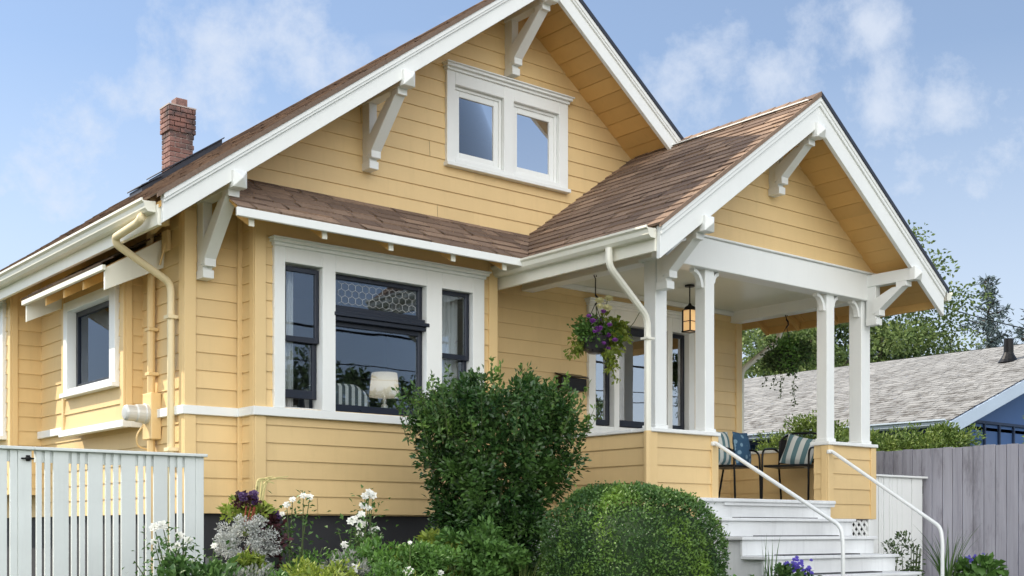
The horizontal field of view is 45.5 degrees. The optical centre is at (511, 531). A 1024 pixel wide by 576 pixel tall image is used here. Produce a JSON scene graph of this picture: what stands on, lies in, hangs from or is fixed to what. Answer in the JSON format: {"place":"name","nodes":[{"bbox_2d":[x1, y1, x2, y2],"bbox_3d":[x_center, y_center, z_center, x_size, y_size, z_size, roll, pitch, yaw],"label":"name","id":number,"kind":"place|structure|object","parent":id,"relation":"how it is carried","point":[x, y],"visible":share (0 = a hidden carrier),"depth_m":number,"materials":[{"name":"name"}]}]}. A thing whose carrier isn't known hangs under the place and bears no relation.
{"place":"outdoors","nodes":[
{"label":"outdoors","id":0,"kind":"place"},
{"bbox_2d":[369,371,398,407],"bbox_3d":[-1.257,-1.345,12.022,0.304,0.430,0.304,0,0,-39],"label":"table lamp","id":1,"kind":"object","parent":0,"point":[382,383],"visible":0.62,"depth_m":11.91,"materials":[{"name":"white fabric"}]},
{"bbox_2d":[0,0,1023,377],"label":"sky","id":2,"kind":"structure","parent":0,"point":[930,93],"materials":[{"name":"blue"}]},
{"bbox_2d":[744,338,1023,449],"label":"neighbour house","id":3,"kind":"structure","parent":0,"point":[983,388],"depth_m":19.08,"materials":[{"name":"grey"}]},
{"bbox_2d":[944,307,1023,328],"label":"utility wire","id":4,"kind":"object","parent":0,"point":[989,319],"visible":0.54,"depth_m":43.99,"materials":[{"name":"black metal"}]},
{"bbox_3d":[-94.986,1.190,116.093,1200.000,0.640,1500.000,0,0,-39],"label":"ground","id":5,"kind":"structure","parent":0,"visible":0},
{"bbox_2d":[31,447,207,575],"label":"picket fence","id":6,"kind":"object","parent":5,"relation":"on","point":[96,460],"visible":0.95,"depth_m":9.69,"materials":[{"name":"paint"}]},
{"bbox_2d":[0,445,34,575],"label":"garden gate","id":7,"kind":"structure","parent":6,"relation":"attached to","point":[19,458],"depth_m":9.21,"materials":[{"name":"paint"}]},
{"bbox_2d":[122,520,205,575],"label":"rose bush","id":8,"kind":"object","parent":5,"relation":"on","point":[162,524],"visible":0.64,"depth_m":8.44,"materials":[{"name":"white plant"}]},
{"bbox_2d":[141,550,246,575],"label":"leafy plant","id":9,"kind":"object","parent":5,"relation":"on","point":[214,567],"visible":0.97,"depth_m":8.24,"materials":[{"name":"green plant"}]},
{"bbox_2d":[192,540,234,560],"bbox_3d":[-2.179,0.522,8.564,0.679,0.931,0.625,0,0,-39],"label":"rose bush","id":10,"kind":"object","parent":5,"relation":"on","point":[214,545],"visible":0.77,"depth_m":8.61,"materials":[{"name":"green plant"}]},
{"bbox_2d":[205,546,267,575],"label":"leafy plant","id":11,"kind":"object","parent":5,"relation":"on","point":[247,559],"visible":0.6,"depth_m":8.58,"materials":[{"name":"green plant"}]},
{"bbox_2d":[206,476,293,575],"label":"flowering plant","id":12,"kind":"object","parent":5,"relation":"on","point":[261,517],"visible":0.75,"depth_m":8.85,"materials":[{"name":"grey plant"}]},
{"bbox_2d":[221,562,278,575],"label":"sage plant","id":13,"kind":"object","parent":5,"relation":"on","point":[258,570],"visible":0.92,"depth_m":8.21,"materials":[{"name":"grey plant"}]},
{"bbox_2d":[245,561,299,575],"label":"leafy plant","id":14,"kind":"object","parent":5,"relation":"on","point":[279,572],"visible":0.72,"depth_m":8.25,"materials":[{"name":"green plant"}]},
{"bbox_2d":[266,489,333,572],"bbox_3d":[-1.591,0.316,9.180,0.604,1.274,0.438,0,0,-27],"label":"rose bush","id":15,"kind":"object","parent":5,"relation":"on","point":[303,495],"visible":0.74,"depth_m":9.15,"materials":[{"name":"green plant"}]},
{"bbox_2d":[280,547,338,575],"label":"leafy plant","id":16,"kind":"object","parent":5,"relation":"on","point":[312,559],"visible":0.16,"depth_m":9.32,"materials":[{"name":"green plant"}]},
{"bbox_2d":[280,555,361,575],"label":"lime plant","id":17,"kind":"object","parent":5,"relation":"on","point":[305,569],"visible":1,"depth_m":8.28,"materials":[{"name":"green plant"}]},
{"bbox_2d":[320,547,374,575],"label":"sage plant","id":18,"kind":"object","parent":5,"relation":"on","point":[363,570],"visible":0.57,"depth_m":8.55,"materials":[{"name":"grey plant"}]},
{"bbox_2d":[318,485,397,561],"bbox_3d":[-1.187,0.305,9.392,0.636,1.341,0.509,0,0,-39],"label":"rose bush","id":19,"kind":"object","parent":5,"relation":"on","point":[360,525],"visible":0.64,"depth_m":9.39,"materials":[{"name":"white plant"}]},
{"bbox_2d":[333,536,428,575],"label":"leafy plant","id":20,"kind":"object","parent":5,"relation":"on","point":[365,550],"visible":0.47,"depth_m":8.93,"materials":[{"name":"green plant"}]},
{"bbox_2d":[347,540,443,575],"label":"daisy plant","id":21,"kind":"object","parent":5,"relation":"on","point":[387,567],"visible":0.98,"depth_m":8.50,"materials":[{"name":"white plant"}]},
{"bbox_2d":[389,527,464,575],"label":"leafy plant","id":22,"kind":"object","parent":5,"relation":"on","point":[427,535],"visible":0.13,"depth_m":9.53,"materials":[{"name":"green plant"}]},
{"bbox_2d":[392,536,466,575],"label":"leafy plant","id":23,"kind":"object","parent":5,"relation":"on","point":[441,556],"visible":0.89,"depth_m":8.94,"materials":[{"name":"green plant"}]},
{"bbox_2d":[0,0,952,575],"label":"bungalow","id":24,"kind":"object","parent":5,"relation":"on","point":[514,176],"visible":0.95,"depth_m":12.03,"materials":[{"name":"yellow paint"}]},
{"bbox_2d":[0,298,6,440],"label":"rear bay window","id":25,"kind":"structure","parent":24,"relation":"in","point":[3,303],"depth_m":13.34,"materials":[{"name":"white paint"}]},
{"bbox_2d":[59,285,119,398],"bbox_3d":[-4.016,-1.812,11.805,0.245,0.955,1.390,0,0,-39],"label":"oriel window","id":26,"kind":"structure","parent":24,"relation":"in","point":[91,321],"depth_m":11.90,"materials":[{"name":"white paint"}]},
{"bbox_2d":[285,271,292,406],"bbox_3d":[-2.073,-1.540,11.013,0.226,1.880,0.048,0,0,-39],"label":"curtain","id":27,"kind":"object","parent":24,"relation":"hanging from","point":[289,345],"visible":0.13,"depth_m":11.05,"materials":[{"name":"white fabric"}]},
{"bbox_2d":[293,383,369,408],"bbox_3d":[-1.880,-0.986,11.867,0.880,0.849,0.750,0,0,-39],"label":"armchair","id":28,"kind":"object","parent":24,"relation":"in","point":[349,394],"visible":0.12,"depth_m":11.63,"materials":[{"name":"grey fabric"}]},
{"bbox_2d":[268,235,491,415],"bbox_3d":[-1.214,-1.842,11.504,2.423,1.496,0.245,0,0,-39],"label":"bay window","id":29,"kind":"structure","parent":24,"relation":"in","point":[327,263],"depth_m":11.34,"materials":[{"name":"white paint"}]},
{"bbox_2d":[442,295,456,387],"bbox_3d":[-0.649,-1.540,12.178,0.265,1.880,0.048,0,0,-39],"label":"curtain","id":30,"kind":"object","parent":24,"relation":"hanging from","point":[449,324],"visible":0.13,"depth_m":12.19,"materials":[{"name":"white fabric"}]},
{"bbox_2d":[442,59,574,193],"bbox_3d":[-0.053,-4.204,12.830,1.717,1.037,0.245,0,0,-39],"label":"gable window","id":31,"kind":"structure","parent":24,"relation":"in","point":[526,124],"depth_m":12.81,"materials":[{"name":"white paint"}]},
{"bbox_2d":[555,372,588,392],"bbox_3d":[0.653,-1.627,13.289,0.380,0.195,0.135,0,0,-39],"label":"mailbox","id":32,"kind":"object","parent":24,"relation":"attached to","point":[578,383],"visible":0.78,"depth_m":13.26,"materials":[{"name":"black metal"}]},
{"bbox_2d":[563,275,638,384],"bbox_3d":[0.850,-2.015,12.140,0.700,1.113,0.575,0,0,-39],"label":"hanging basket","id":33,"kind":"object","parent":24,"relation":"hanging from","point":[603,339],"visible":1,"depth_m":12.07,"materials":[{"name":"green metal"}]},
{"bbox_2d":[584,297,694,432],"bbox_3d":[1.487,-1.836,14.091,1.808,1.492,0.245,0,0,-39],"label":"porch window","id":34,"kind":"structure","parent":24,"relation":"in","point":[620,405],"depth_m":14.06,"materials":[{"name":"white paint"}]},
{"bbox_2d":[681,284,694,333],"bbox_3d":[1.950,-2.444,13.392,0.176,0.518,0.176,0,0,22],"label":"porch lantern","id":35,"kind":"object","parent":24,"relation":"hanging from","point":[689,317],"visible":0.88,"depth_m":13.36,"materials":[{"name":"black metal"}]},
{"bbox_2d":[718,447,760,498],"bbox_3d":[2.455,-0.736,13.987,0.603,0.824,0.562,0,0,43],"label":"patio chair","id":36,"kind":"object","parent":24,"relation":"on","point":[733,466],"visible":0.27,"depth_m":13.97,"materials":[{"name":"black metal"}]},
{"bbox_2d":[716,431,730,464],"bbox_3d":[2.386,-0.950,13.917,0.120,0.400,0.340,-11,-7,42],"label":"throw pillow","id":37,"kind":"object","parent":36,"relation":"on","point":[724,457],"visible":0.51,"depth_m":13.87,"materials":[{"name":"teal fabric"}]},
{"bbox_2d":[732,431,750,464],"bbox_3d":[2.652,-0.950,14.082,0.120,0.400,0.320,-11,-7,42],"label":"throw pillow","id":38,"kind":"object","parent":36,"relation":"on","point":[741,444],"visible":0.81,"depth_m":14.00,"materials":[{"name":"blue fabric"}]},
{"bbox_2d":[756,315,815,406],"bbox_3d":[3.249,-2.036,14.502,0.659,1.123,0.750,0,0,-39],"label":"hanging basket","id":39,"kind":"object","parent":24,"relation":"hanging from","point":[784,356],"visible":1,"depth_m":14.39,"materials":[{"name":"green metal"}]},
{"bbox_2d":[761,432,816,499],"bbox_3d":[3.201,-0.736,13.868,0.562,0.824,0.603,0,0,33],"label":"patio chair","id":40,"kind":"object","parent":24,"relation":"on","point":[782,443],"visible":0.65,"depth_m":13.82,"materials":[{"name":"black metal"}]},
{"bbox_2d":[780,434,814,468],"bbox_3d":[3.262,-0.910,13.858,0.370,0.350,0.120,17,-5,32],"label":"throw pillow","id":41,"kind":"object","parent":40,"relation":"on","point":[796,449],"visible":0.85,"depth_m":13.82,"materials":[{"name":"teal fabric"}]},
{"bbox_2d":[872,474,927,575],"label":"side gate","id":42,"kind":"structure","parent":24,"relation":"attached to","point":[893,515],"depth_m":14.14,"materials":[{"name":"white paint"}]},
{"bbox_2d":[431,515,532,575],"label":"leafy plant","id":43,"kind":"object","parent":5,"relation":"on","point":[499,553],"visible":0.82,"depth_m":9.39,"materials":[{"name":"green plant"}]},
{"bbox_2d":[391,357,597,575],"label":"laurel shrub","id":44,"kind":"object","parent":5,"relation":"on","point":[540,417],"visible":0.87,"depth_m":10.24,"materials":[{"name":"green plant"}]},
{"bbox_2d":[504,550,545,575],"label":"grass tuft","id":45,"kind":"object","parent":5,"relation":"on","point":[525,572],"visible":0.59,"depth_m":9.49,"materials":[{"name":"green plant"}]},
{"bbox_2d":[534,480,730,575],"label":"boxwood shrub","id":46,"kind":"object","parent":5,"relation":"on","point":[648,537],"visible":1,"depth_m":9.04,"materials":[{"name":"green plant"}]},
{"bbox_2d":[762,535,779,575],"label":"sword plant","id":47,"kind":"object","parent":5,"relation":"on","point":[765,572],"visible":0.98,"depth_m":10.45,"materials":[{"name":"green plant"}]},
{"bbox_2d":[742,328,801,375],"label":"leafy tree","id":48,"kind":"object","parent":5,"relation":"on","point":[753,346],"depth_m":41.26,"materials":[{"name":"green plant"}]},
{"bbox_2d":[770,556,821,575],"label":"violet plant","id":49,"kind":"object","parent":5,"relation":"on","point":[786,568],"visible":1,"depth_m":10.33,"materials":[{"name":"purple plant"}]},
{"bbox_2d":[742,322,885,378],"bbox_3d":[7.639,-3.237,35.072,6.172,8.722,6.183,0,0,-39],"label":"leafy tree","id":50,"kind":"object","parent":5,"relation":"on","point":[802,334],"visible":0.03,"depth_m":34.03,"materials":[{"name":"green plant"}]},
{"bbox_2d":[752,409,876,450],"bbox_3d":[4.278,-0.368,17.334,1.851,2.737,2.234,0,0,-39],"label":"hedge shrub","id":51,"kind":"object","parent":5,"relation":"on","point":[807,425],"visible":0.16,"depth_m":17.29,"materials":[{"name":"green plant"}]},
{"bbox_2d":[696,441,943,575],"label":"front steps","id":52,"kind":"structure","parent":5,"relation":"on","point":[824,541],"depth_m":11.97,"materials":[{"name":"paint"}]},
{"bbox_2d":[742,219,994,376],"bbox_3d":[10.970,-4.255,37.975,7.645,10.738,7.476,0,0,-39],"label":"leafy tree","id":53,"kind":"object","parent":5,"relation":"on","point":[909,337],"visible":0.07,"depth_m":36.53,"materials":[{"name":"green plant"}]},
{"bbox_2d":[808,313,930,365],"bbox_3d":[11.451,-3.545,40.981,6.165,9.312,7.072,0,0,24],"label":"leafy tree","id":54,"kind":"object","parent":5,"relation":"on","point":[846,341],"visible":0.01,"depth_m":39.96,"materials":[{"name":"green plant"}]},
{"bbox_2d":[881,538,903,570],"bbox_3d":[3.980,0.493,12.855,0.269,0.855,0.282,0,0,-2],"label":"leafy plant","id":55,"kind":"object","parent":5,"relation":"on","point":[894,551],"visible":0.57,"depth_m":12.84,"materials":[{"name":"green plant"}]},
{"bbox_2d":[894,530,925,575],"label":"leafy plant","id":56,"kind":"object","parent":5,"relation":"on","point":[909,567],"visible":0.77,"depth_m":12.90,"materials":[{"name":"green plant"}]},
{"bbox_2d":[870,420,986,451],"bbox_3d":[5.281,-0.214,15.992,2.116,2.429,1.501,0,0,33],"label":"hedge shrub","id":57,"kind":"object","parent":5,"relation":"on","point":[942,435],"visible":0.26,"depth_m":15.57,"materials":[{"name":"green plant"}]},
{"bbox_2d":[856,443,1023,575],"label":"plank fence","id":58,"kind":"object","parent":5,"relation":"on","point":[968,489],"visible":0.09,"depth_m":14.07,"materials":[{"name":"grey wood"}]},
{"bbox_2d":[920,524,979,575],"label":"sword plant","id":59,"kind":"object","parent":5,"relation":"on","point":[948,572],"visible":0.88,"depth_m":12.65,"materials":[{"name":"green plant"}]},
{"bbox_2d":[937,338,962,352],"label":"conifer tree","id":60,"kind":"object","parent":5,"relation":"on","point":[938,345],"visible":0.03,"depth_m":54.93,"materials":[{"name":"green plant"}]},
{"bbox_2d":[953,552,1008,575],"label":"violet plant","id":61,"kind":"object","parent":5,"relation":"on","point":[987,565],"visible":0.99,"depth_m":12.49,"materials":[{"name":"green plant"}]},
{"bbox_2d":[955,275,1021,349],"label":"conifer tree","id":62,"kind":"object","parent":5,"relation":"on","point":[993,341],"visible":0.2,"depth_m":54.57,"materials":[{"name":"green plant"}]},
{"bbox_2d":[1010,309,1023,343],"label":"conifer tree","id":63,"kind":"object","parent":5,"relation":"on","point":[1019,331],"visible":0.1,"depth_m":55.44,"materials":[{"name":"green plant"}]}
]}

